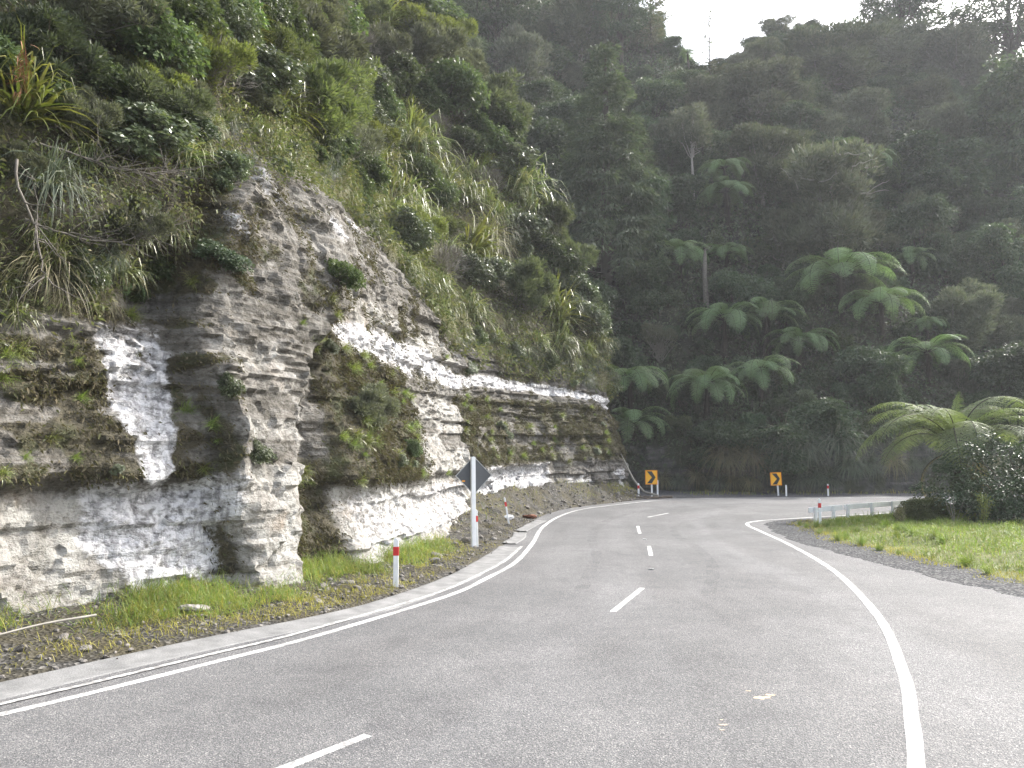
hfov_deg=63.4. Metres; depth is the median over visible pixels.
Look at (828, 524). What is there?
grass tuft
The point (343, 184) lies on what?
grass tussock
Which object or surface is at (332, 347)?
leafy shrub
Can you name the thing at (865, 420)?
leafy shrub
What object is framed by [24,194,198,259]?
bare branch
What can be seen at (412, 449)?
leafy shrub
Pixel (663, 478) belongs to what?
grass tussock
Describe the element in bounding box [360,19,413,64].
bush
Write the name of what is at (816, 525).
grass tuft
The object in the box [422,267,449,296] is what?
flax clump
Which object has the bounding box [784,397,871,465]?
broadleaf tree
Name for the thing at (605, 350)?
flax clump
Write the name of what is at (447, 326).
grass tussock
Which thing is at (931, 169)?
broadleaf tree
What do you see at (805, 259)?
leafy shrub
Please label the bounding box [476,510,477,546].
marker post
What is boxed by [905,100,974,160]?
feathery tree
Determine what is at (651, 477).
chevron sign
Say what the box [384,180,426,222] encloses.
flax clump
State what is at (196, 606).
stone slab
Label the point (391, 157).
flax clump
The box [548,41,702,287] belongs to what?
conifer tree
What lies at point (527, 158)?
leafy shrub
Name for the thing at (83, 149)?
flax clump
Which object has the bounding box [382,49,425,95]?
leafy shrub
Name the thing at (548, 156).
tree fern
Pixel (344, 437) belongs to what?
grass tuft
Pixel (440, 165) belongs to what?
flax clump
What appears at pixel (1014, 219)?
feathery tree
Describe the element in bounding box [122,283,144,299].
hanging fern
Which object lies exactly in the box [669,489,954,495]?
grass
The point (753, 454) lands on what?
grass tussock
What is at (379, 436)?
grass tuft
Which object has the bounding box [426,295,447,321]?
flax clump
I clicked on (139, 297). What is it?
leafy shrub
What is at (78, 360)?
grass tuft
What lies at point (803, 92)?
feathery tree
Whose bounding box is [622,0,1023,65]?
sky
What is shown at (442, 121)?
twiggy bush
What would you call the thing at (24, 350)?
grass tuft
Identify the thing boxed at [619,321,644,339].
leafy shrub
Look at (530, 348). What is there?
flax clump
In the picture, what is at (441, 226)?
bush
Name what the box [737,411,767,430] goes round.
leafy shrub
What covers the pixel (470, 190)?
flax clump
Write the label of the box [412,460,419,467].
leafy shrub
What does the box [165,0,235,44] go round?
leafy shrub
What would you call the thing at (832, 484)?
grass tussock
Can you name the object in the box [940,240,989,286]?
broadleaf tree
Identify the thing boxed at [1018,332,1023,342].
broadleaf tree
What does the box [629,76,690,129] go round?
broadleaf tree
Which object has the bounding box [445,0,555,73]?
ridge tree
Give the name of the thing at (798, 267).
leafy shrub
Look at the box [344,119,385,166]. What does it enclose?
bush
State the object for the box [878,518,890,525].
grass tuft
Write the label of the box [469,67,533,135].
bush
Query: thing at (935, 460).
grass tussock
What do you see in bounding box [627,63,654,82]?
broadleaf tree
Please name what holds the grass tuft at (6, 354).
on the cliff
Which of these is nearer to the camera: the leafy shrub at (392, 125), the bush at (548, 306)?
the leafy shrub at (392, 125)
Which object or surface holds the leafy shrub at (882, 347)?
on the hillside
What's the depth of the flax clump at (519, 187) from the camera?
47.51 m
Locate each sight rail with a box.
[808,505,842,521]
[843,498,953,516]
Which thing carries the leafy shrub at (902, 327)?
on the hillside
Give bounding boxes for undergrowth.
[472,5,1023,480]
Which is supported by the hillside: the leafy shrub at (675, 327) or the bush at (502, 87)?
the leafy shrub at (675, 327)
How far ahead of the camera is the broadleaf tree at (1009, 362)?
55.09 m
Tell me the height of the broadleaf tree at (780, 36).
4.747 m
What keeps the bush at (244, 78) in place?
on the cliff
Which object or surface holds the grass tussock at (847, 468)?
on the hillside
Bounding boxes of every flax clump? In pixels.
[0,19,100,152]
[0,266,40,302]
[0,293,50,338]
[10,203,58,249]
[20,218,94,270]
[54,136,120,184]
[95,251,163,292]
[116,222,165,261]
[154,208,197,258]
[169,126,232,180]
[172,152,195,171]
[191,156,217,186]
[195,135,217,158]
[203,108,233,144]
[221,102,237,127]
[226,135,242,150]
[227,0,291,49]
[237,107,267,139]
[245,114,276,142]
[256,133,298,158]
[267,120,283,144]
[271,121,295,153]
[279,57,328,143]
[291,110,311,138]
[293,152,319,180]
[295,138,309,157]
[320,137,335,162]
[361,123,400,178]
[364,203,377,221]
[370,183,395,220]
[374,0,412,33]
[381,138,419,183]
[384,161,432,210]
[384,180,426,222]
[385,214,408,237]
[387,234,404,258]
[391,98,467,177]
[391,116,421,149]
[395,245,432,282]
[400,99,437,136]
[404,88,430,114]
[404,172,445,218]
[415,257,436,282]
[421,242,439,264]
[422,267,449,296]
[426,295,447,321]
[427,152,458,176]
[430,186,460,210]
[431,202,453,233]
[432,157,484,211]
[433,266,462,295]
[435,288,458,327]
[438,287,466,317]
[440,228,473,259]
[443,154,474,186]
[444,285,464,305]
[445,188,465,214]
[447,203,516,270]
[451,331,469,351]
[452,167,502,216]
[458,285,489,307]
[458,290,507,337]
[458,318,478,347]
[460,152,492,184]
[475,179,502,207]
[476,146,509,179]
[481,301,496,321]
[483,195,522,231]
[493,323,509,343]
[498,152,569,209]
[500,173,541,214]
[501,310,519,332]
[504,187,557,236]
[506,204,525,213]
[516,334,533,355]
[524,337,538,360]
[529,328,557,353]
[531,271,597,335]
[533,250,557,274]
[548,313,595,364]
[560,348,583,371]
[568,335,582,352]
[580,337,600,355]
[592,332,621,358]
[592,349,607,366]
[594,342,613,358]
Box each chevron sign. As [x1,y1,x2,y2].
[645,470,658,495]
[770,472,781,495]
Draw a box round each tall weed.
[891,504,907,521]
[945,494,970,520]
[976,493,994,521]
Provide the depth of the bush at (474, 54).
49.99 m
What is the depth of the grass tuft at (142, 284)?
15.86 m
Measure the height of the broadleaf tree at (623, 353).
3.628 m
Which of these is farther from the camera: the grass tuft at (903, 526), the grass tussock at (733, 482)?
the grass tussock at (733, 482)
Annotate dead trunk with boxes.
[702,249,708,306]
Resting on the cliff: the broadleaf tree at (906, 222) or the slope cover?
the slope cover
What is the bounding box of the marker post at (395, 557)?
[393,538,398,586]
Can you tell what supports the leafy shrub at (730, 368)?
on the hillside
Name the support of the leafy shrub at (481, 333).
on the cliff
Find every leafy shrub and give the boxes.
[0,0,18,9]
[0,30,33,86]
[30,59,78,114]
[62,41,134,99]
[64,244,112,295]
[96,95,200,163]
[109,464,125,475]
[110,0,211,80]
[126,280,151,302]
[143,247,179,281]
[148,198,162,209]
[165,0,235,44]
[166,101,221,143]
[175,170,197,187]
[192,238,254,273]
[208,147,254,190]
[214,64,242,86]
[215,0,265,46]
[216,371,245,398]
[226,0,270,30]
[238,38,308,97]
[249,438,276,464]
[253,0,296,31]
[264,95,290,119]
[266,0,323,64]
[269,154,297,175]
[286,139,302,157]
[303,142,330,164]
[315,126,346,158]
[320,338,339,354]
[324,258,366,291]
[330,155,345,171]
[333,127,361,159]
[335,0,369,49]
[350,147,391,193]
[354,165,376,196]
[360,192,373,209]
[365,51,395,91]
[369,82,407,122]
[371,100,390,123]
[381,120,405,150]
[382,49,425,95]
[387,205,439,254]
[392,0,428,5]
[397,454,408,466]
[398,150,443,186]
[404,73,455,119]
[404,439,423,457]
[407,0,468,22]
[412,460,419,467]
[421,281,433,298]
[423,55,491,124]
[427,172,461,207]
[437,58,478,107]
[449,125,487,155]
[457,251,497,285]
[459,110,514,156]
[465,360,478,374]
[467,98,528,142]
[467,325,488,345]
[481,139,539,177]
[482,256,514,289]
[488,332,497,344]
[497,420,506,429]
[502,211,553,250]
[506,341,527,362]
[506,428,513,438]
[514,243,534,260]
[533,236,550,247]
[534,233,588,277]
[541,347,560,369]
[548,269,570,292]
[561,293,611,335]
[564,272,601,307]
[565,267,579,282]
[570,380,579,386]
[571,362,583,373]
[593,447,601,454]
[595,301,611,333]
[603,366,614,377]
[610,371,623,393]
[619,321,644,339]
[634,379,655,393]
[661,325,682,339]
[663,286,687,307]
[669,227,703,247]
[680,306,704,328]
[683,354,723,378]
[698,228,727,258]
[699,386,720,404]
[705,174,722,193]
[715,364,750,386]
[728,356,763,381]
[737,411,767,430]
[762,363,794,390]
[782,263,814,279]
[789,388,816,404]
[796,252,814,263]
[800,335,832,356]
[852,255,875,263]
[852,415,875,438]
[873,345,891,351]
[882,247,905,260]
[885,418,913,436]
[889,279,903,295]
[891,322,915,343]
[894,276,910,293]
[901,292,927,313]
[902,387,922,403]
[910,312,933,326]
[916,349,936,363]
[932,319,951,332]
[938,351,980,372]
[950,208,968,222]
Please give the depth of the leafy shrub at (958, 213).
77.99 m
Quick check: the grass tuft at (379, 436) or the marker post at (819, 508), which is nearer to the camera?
the grass tuft at (379, 436)
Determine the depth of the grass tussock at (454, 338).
34.72 m
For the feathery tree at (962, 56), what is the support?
on the hillside
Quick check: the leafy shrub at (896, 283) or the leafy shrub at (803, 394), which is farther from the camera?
the leafy shrub at (896, 283)
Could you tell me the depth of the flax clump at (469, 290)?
38.47 m
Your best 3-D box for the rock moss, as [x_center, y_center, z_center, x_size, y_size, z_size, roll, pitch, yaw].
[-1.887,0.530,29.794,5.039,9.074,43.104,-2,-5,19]
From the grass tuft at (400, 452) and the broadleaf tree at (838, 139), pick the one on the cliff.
the grass tuft at (400, 452)
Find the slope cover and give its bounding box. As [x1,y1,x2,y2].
[0,0,618,402]
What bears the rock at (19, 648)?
on the verge
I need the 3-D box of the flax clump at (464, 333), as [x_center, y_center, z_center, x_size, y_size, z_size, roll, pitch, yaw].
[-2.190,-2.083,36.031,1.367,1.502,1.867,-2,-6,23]
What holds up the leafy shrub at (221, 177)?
on the cliff
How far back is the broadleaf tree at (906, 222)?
68.23 m
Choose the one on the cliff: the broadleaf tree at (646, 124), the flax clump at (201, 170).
the flax clump at (201, 170)
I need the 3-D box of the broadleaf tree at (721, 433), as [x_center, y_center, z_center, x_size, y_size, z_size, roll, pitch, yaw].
[12.605,3.864,50.710,4.225,3.689,4.959,0,-5,-2]
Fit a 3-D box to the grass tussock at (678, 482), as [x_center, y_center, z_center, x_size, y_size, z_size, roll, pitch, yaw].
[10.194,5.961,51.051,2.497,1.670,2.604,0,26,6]
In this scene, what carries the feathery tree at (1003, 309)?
on the hillside
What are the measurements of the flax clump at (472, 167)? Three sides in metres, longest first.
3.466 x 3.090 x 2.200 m
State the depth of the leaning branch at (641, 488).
45.52 m
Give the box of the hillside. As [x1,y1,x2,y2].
[476,10,1023,492]
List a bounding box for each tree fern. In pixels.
[534,144,569,164]
[610,365,668,422]
[612,406,670,442]
[650,238,710,283]
[664,366,747,420]
[678,47,696,69]
[685,301,763,364]
[696,176,755,235]
[697,157,752,229]
[701,242,754,270]
[723,354,800,408]
[729,296,810,364]
[762,327,839,376]
[784,247,906,325]
[837,286,930,345]
[844,136,902,186]
[855,391,1023,521]
[883,246,937,288]
[887,334,975,396]
[908,316,949,341]
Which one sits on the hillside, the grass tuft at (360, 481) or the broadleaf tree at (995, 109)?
the broadleaf tree at (995, 109)
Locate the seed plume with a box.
[5,37,39,104]
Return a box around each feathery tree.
[466,35,484,74]
[484,1,532,33]
[492,19,559,102]
[524,15,555,39]
[524,101,540,128]
[529,1,556,30]
[632,137,659,170]
[648,117,688,164]
[680,73,741,129]
[707,56,725,65]
[714,62,744,78]
[722,54,804,126]
[724,121,816,205]
[724,141,747,177]
[725,52,755,66]
[739,36,760,54]
[741,36,778,55]
[743,40,779,61]
[757,14,797,34]
[765,135,888,261]
[771,79,826,116]
[775,18,899,92]
[779,48,808,73]
[799,280,824,310]
[811,108,845,142]
[831,21,851,37]
[831,85,897,149]
[836,262,878,299]
[841,202,902,257]
[862,13,935,68]
[866,276,887,301]
[898,187,957,244]
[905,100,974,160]
[913,26,945,58]
[915,20,1006,92]
[917,102,955,126]
[922,277,1008,353]
[937,359,986,398]
[982,312,1023,353]
[991,305,1008,318]
[997,216,1023,267]
[997,297,1023,317]
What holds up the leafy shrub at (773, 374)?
on the hillside
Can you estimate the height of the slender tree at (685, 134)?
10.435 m
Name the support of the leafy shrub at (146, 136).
on the cliff
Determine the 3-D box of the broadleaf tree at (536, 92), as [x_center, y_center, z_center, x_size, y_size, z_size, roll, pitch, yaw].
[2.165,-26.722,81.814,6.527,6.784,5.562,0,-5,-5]
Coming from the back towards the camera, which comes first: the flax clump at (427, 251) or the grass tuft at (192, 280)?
the flax clump at (427, 251)
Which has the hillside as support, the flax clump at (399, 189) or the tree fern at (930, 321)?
the tree fern at (930, 321)
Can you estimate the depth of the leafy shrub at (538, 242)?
47.20 m
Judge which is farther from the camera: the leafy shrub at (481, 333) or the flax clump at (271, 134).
the leafy shrub at (481, 333)
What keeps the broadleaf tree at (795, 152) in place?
on the hillside
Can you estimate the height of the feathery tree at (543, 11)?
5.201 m
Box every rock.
[14,644,27,651]
[57,633,68,641]
[78,645,91,651]
[312,598,323,603]
[319,583,329,590]
[344,580,354,583]
[430,557,439,561]
[459,537,470,543]
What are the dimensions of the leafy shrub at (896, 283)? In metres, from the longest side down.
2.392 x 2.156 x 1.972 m
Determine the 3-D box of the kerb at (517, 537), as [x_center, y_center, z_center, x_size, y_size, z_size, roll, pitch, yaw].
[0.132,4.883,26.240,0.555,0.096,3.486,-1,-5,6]
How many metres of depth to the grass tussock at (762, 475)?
49.70 m
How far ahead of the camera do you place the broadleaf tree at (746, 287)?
60.01 m
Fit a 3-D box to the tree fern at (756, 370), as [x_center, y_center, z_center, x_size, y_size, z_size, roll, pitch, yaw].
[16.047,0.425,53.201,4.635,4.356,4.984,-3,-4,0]
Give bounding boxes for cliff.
[0,0,630,615]
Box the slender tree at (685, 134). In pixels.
[667,100,717,199]
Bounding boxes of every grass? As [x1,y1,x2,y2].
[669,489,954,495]
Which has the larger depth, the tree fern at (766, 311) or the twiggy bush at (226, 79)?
the tree fern at (766, 311)
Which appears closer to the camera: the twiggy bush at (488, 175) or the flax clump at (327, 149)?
the flax clump at (327, 149)
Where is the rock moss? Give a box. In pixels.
[0,148,627,576]
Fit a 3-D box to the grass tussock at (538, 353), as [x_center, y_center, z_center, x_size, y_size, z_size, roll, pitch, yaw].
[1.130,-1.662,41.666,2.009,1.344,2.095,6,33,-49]
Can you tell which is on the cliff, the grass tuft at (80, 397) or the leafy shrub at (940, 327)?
the grass tuft at (80, 397)
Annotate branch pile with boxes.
[636,492,672,498]
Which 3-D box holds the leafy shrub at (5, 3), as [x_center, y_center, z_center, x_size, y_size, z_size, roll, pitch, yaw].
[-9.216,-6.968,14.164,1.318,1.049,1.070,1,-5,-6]
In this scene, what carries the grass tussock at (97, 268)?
on the cliff
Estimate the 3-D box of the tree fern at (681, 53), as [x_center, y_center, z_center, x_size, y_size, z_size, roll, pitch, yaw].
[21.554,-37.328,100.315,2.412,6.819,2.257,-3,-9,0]
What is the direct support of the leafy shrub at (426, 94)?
on the cliff
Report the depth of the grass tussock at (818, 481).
49.32 m
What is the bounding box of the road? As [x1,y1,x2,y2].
[0,495,1023,767]
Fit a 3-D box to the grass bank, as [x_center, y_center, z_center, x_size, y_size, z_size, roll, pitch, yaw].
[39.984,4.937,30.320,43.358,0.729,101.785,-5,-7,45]
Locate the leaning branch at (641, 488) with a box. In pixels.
[620,454,658,496]
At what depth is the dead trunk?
62.05 m
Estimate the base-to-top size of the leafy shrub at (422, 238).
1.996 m
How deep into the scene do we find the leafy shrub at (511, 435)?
37.30 m
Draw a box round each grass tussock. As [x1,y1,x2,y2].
[0,134,120,241]
[0,232,121,327]
[30,281,81,319]
[62,248,118,295]
[82,282,125,330]
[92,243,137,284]
[165,197,204,238]
[221,104,253,146]
[244,147,259,161]
[266,149,302,182]
[321,161,335,187]
[326,157,346,182]
[331,178,352,209]
[334,175,352,197]
[368,209,382,236]
[376,238,399,266]
[441,316,457,339]
[449,330,463,348]
[455,307,478,334]
[462,216,475,234]
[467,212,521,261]
[492,313,510,332]
[492,350,504,367]
[532,345,548,365]
[560,362,574,381]
[578,365,594,392]
[584,368,597,390]
[587,355,602,373]
[593,371,608,392]
[598,358,609,374]
[598,368,610,389]
[634,463,662,488]
[654,471,672,489]
[661,468,693,490]
[677,465,710,488]
[692,438,754,490]
[708,468,734,491]
[719,470,745,491]
[721,437,772,487]
[734,472,761,492]
[746,408,827,482]
[750,467,784,488]
[764,414,839,483]
[774,473,803,491]
[788,468,817,492]
[801,463,831,492]
[807,407,876,475]
[809,461,845,492]
[829,454,872,485]
[845,450,875,485]
[859,446,891,487]
[876,449,912,481]
[901,451,925,476]
[915,455,934,476]
[923,446,953,477]
[978,452,1009,479]
[982,453,1001,485]
[996,451,1014,464]
[1005,455,1023,477]
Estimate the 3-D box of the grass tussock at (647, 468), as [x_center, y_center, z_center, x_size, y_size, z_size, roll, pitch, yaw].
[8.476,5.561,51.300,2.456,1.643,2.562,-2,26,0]
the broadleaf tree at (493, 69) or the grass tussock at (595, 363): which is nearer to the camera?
the grass tussock at (595, 363)
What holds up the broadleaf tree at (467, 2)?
on the hillside
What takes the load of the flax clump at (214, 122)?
on the cliff
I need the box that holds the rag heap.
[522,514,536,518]
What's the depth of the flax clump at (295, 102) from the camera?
22.85 m
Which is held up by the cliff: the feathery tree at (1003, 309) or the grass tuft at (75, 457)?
the grass tuft at (75, 457)
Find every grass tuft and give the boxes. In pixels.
[0,342,26,363]
[0,362,22,392]
[0,458,16,487]
[9,336,34,364]
[21,450,32,462]
[42,431,62,448]
[67,452,87,465]
[71,355,88,367]
[75,392,92,405]
[79,296,109,317]
[124,303,145,323]
[136,279,151,293]
[173,396,200,416]
[179,268,202,292]
[185,274,198,287]
[193,461,216,485]
[203,416,226,434]
[301,461,315,485]
[327,288,340,310]
[332,309,343,326]
[339,339,353,359]
[339,429,353,445]
[348,424,366,447]
[349,360,364,378]
[349,435,364,454]
[355,474,369,489]
[356,413,372,426]
[359,349,367,360]
[362,432,377,452]
[366,418,380,432]
[368,360,376,369]
[373,435,386,448]
[389,385,399,397]
[392,447,407,466]
[401,388,411,397]
[408,391,418,403]
[810,517,821,527]
[819,517,834,526]
[830,528,845,540]
[834,517,846,524]
[852,533,870,545]
[871,537,888,550]
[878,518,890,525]
[888,528,904,536]
[897,522,912,531]
[901,525,918,535]
[922,524,940,539]
[927,530,950,543]
[954,550,980,565]
[978,561,996,574]
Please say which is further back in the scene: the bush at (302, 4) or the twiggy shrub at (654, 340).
the twiggy shrub at (654, 340)
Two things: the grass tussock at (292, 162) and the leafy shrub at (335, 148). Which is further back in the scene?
the leafy shrub at (335, 148)
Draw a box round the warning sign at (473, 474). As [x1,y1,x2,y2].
[456,456,490,546]
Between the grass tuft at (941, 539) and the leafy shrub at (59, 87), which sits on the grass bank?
the grass tuft at (941, 539)
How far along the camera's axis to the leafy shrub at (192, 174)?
16.44 m
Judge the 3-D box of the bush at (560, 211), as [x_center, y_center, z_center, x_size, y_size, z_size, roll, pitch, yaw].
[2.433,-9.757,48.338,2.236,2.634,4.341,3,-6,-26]
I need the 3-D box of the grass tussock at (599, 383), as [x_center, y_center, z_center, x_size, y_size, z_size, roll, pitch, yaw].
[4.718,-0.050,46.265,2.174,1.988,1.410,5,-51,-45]
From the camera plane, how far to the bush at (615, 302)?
64.06 m
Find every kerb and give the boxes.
[0,546,518,699]
[502,532,526,543]
[516,520,545,530]
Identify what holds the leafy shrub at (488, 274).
on the cliff
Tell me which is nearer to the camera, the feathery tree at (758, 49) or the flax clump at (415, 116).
the flax clump at (415, 116)
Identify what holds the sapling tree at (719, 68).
on the hillside
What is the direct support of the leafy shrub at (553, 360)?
on the cliff
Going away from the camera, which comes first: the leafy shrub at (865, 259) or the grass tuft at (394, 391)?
the grass tuft at (394, 391)
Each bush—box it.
[0,0,113,91]
[0,138,49,178]
[56,0,171,44]
[57,84,124,138]
[103,105,140,129]
[106,191,177,246]
[109,54,129,89]
[118,49,194,100]
[122,62,217,121]
[128,52,211,98]
[176,21,258,83]
[186,0,221,20]
[205,23,263,99]
[233,65,256,88]
[239,83,283,110]
[250,61,279,85]
[257,18,318,72]
[266,0,309,15]
[271,45,312,108]
[286,0,373,71]
[297,55,368,145]
[313,0,328,20]
[320,0,357,50]
[335,54,377,82]
[335,55,385,131]
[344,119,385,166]
[345,381,401,427]
[350,0,391,19]
[352,2,378,27]
[358,24,380,56]
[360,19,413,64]
[363,115,401,143]
[392,1,458,41]
[392,201,448,247]
[399,10,468,70]
[421,111,451,136]
[422,117,443,131]
[425,132,450,150]
[429,236,469,277]
[436,10,478,39]
[439,41,485,63]
[445,215,465,235]
[446,51,489,77]
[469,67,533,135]
[475,163,506,192]
[502,255,558,316]
[521,198,546,217]
[534,196,576,237]
[540,302,554,309]
[546,227,599,269]
[564,278,603,305]
[572,270,595,280]
[609,289,627,308]
[650,380,695,410]
[665,369,693,382]
[697,278,724,300]
[780,342,805,357]
[862,190,876,201]
[870,263,892,276]
[892,411,921,430]
[894,495,959,520]
[895,272,906,284]
[908,429,1023,524]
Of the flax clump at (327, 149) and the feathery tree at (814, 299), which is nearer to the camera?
the flax clump at (327, 149)
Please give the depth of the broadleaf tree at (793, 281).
61.71 m
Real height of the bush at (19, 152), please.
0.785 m
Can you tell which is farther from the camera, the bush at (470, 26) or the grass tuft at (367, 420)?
the bush at (470, 26)
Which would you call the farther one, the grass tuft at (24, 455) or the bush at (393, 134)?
the bush at (393, 134)
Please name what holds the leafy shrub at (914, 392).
on the hillside
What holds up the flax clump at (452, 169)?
on the cliff
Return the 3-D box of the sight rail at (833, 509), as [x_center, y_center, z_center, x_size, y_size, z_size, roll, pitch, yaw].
[12.182,5.084,32.026,2.211,0.753,0.160,4,-6,-36]
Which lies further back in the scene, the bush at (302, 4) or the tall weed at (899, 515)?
the tall weed at (899, 515)
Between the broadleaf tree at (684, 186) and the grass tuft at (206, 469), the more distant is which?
the broadleaf tree at (684, 186)
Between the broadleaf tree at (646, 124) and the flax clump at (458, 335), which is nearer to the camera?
the flax clump at (458, 335)
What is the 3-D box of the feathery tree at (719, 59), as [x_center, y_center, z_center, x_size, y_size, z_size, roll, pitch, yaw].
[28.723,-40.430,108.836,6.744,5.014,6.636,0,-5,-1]
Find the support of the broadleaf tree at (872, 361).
on the hillside
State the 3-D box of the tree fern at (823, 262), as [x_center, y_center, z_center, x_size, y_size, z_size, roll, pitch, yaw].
[23.641,-6.124,59.623,8.445,6.462,8.248,-1,-8,0]
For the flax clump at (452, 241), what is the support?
on the cliff
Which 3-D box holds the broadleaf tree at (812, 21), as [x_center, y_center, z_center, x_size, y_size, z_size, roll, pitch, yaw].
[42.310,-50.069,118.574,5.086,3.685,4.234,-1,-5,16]
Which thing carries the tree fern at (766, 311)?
on the hillside
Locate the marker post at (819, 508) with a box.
[818,498,821,523]
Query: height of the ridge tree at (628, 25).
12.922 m
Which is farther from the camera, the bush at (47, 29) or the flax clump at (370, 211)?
the flax clump at (370, 211)
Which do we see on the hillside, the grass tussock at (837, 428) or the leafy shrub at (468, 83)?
the grass tussock at (837, 428)
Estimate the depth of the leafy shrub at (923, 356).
57.62 m
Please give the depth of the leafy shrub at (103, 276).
14.02 m
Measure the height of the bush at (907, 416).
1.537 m
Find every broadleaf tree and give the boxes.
[442,1,470,13]
[453,0,481,20]
[465,35,493,77]
[486,62,494,74]
[513,114,581,203]
[515,74,566,111]
[531,92,599,160]
[554,81,572,102]
[563,95,612,127]
[590,278,619,340]
[605,336,642,379]
[609,99,655,117]
[612,170,677,261]
[624,6,668,37]
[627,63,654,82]
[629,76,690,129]
[631,114,661,138]
[650,169,708,225]
[652,137,694,176]
[653,35,693,65]
[656,67,711,106]
[676,124,735,176]
[681,58,699,66]
[683,63,708,72]
[686,418,755,476]
[707,266,780,339]
[714,60,726,67]
[729,423,820,477]
[741,30,787,51]
[767,126,802,164]
[767,276,790,288]
[767,287,808,329]
[770,99,829,148]
[784,275,808,290]
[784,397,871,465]
[792,17,824,28]
[798,73,829,94]
[809,90,835,117]
[811,136,853,171]
[833,344,912,416]
[840,127,861,140]
[844,88,894,117]
[863,165,906,207]
[866,74,906,103]
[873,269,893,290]
[875,127,996,208]
[881,192,960,279]
[894,123,924,139]
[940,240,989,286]
[954,222,1023,306]
[957,49,1023,180]
[958,195,1001,230]
[962,390,1007,426]
[963,342,1023,427]
[968,220,995,252]
[995,198,1023,228]
[997,51,1017,61]
[1009,184,1023,200]
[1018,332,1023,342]
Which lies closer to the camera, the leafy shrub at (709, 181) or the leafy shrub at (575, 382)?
the leafy shrub at (575, 382)
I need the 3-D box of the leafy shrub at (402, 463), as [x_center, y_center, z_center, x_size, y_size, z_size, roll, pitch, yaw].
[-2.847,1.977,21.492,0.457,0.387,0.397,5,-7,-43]
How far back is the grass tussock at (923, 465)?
50.50 m
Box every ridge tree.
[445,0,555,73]
[591,0,656,64]
[834,0,950,32]
[926,0,1023,60]
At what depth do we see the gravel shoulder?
20.18 m
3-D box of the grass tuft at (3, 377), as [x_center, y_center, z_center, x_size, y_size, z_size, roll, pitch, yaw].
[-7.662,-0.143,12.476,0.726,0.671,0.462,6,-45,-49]
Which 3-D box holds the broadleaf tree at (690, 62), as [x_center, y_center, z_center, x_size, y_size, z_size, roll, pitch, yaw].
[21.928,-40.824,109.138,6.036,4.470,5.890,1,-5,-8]
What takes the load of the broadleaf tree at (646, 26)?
on the hillside
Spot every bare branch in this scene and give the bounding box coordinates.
[0,159,101,321]
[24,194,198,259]
[32,104,221,224]
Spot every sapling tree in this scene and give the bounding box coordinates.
[634,0,673,57]
[699,10,717,74]
[702,61,727,74]
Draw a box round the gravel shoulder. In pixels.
[764,513,1023,597]
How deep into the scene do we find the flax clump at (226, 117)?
19.28 m
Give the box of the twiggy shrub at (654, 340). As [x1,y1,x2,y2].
[639,322,678,362]
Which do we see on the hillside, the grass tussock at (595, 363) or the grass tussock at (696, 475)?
the grass tussock at (696, 475)
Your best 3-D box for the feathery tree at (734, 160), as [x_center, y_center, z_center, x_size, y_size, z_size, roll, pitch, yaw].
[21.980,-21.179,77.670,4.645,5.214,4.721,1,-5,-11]
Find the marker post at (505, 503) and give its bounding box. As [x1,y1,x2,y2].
[504,497,509,523]
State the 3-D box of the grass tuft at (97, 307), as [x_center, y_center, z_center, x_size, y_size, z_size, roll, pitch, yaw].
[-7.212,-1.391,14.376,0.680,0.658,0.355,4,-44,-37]
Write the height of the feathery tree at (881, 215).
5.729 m
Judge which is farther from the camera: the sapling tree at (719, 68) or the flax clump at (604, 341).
the sapling tree at (719, 68)
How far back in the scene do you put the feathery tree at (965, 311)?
59.80 m
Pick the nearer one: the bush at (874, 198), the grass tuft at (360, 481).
the grass tuft at (360, 481)
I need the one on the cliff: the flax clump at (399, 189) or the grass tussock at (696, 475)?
the flax clump at (399, 189)
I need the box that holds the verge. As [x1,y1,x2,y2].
[0,482,644,681]
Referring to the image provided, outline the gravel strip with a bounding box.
[637,490,1017,499]
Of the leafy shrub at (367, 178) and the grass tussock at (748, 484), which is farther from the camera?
the grass tussock at (748, 484)
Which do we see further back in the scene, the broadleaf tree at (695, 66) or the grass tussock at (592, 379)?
the broadleaf tree at (695, 66)
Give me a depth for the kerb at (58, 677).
11.48 m
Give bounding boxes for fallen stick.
[0,614,96,634]
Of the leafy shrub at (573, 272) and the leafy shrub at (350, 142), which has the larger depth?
the leafy shrub at (573, 272)
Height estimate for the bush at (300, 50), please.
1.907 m
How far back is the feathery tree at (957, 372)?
56.16 m
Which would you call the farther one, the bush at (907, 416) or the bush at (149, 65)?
the bush at (907, 416)
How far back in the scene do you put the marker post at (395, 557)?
16.05 m
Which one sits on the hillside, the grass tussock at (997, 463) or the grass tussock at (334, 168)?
the grass tussock at (997, 463)
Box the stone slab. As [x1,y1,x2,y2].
[178,604,209,611]
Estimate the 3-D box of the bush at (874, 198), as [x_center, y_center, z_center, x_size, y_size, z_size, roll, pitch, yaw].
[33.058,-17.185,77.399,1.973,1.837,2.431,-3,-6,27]
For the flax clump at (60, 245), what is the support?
on the cliff
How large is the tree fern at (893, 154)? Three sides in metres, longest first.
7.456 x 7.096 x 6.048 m
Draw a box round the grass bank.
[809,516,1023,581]
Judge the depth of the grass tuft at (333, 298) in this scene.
19.12 m

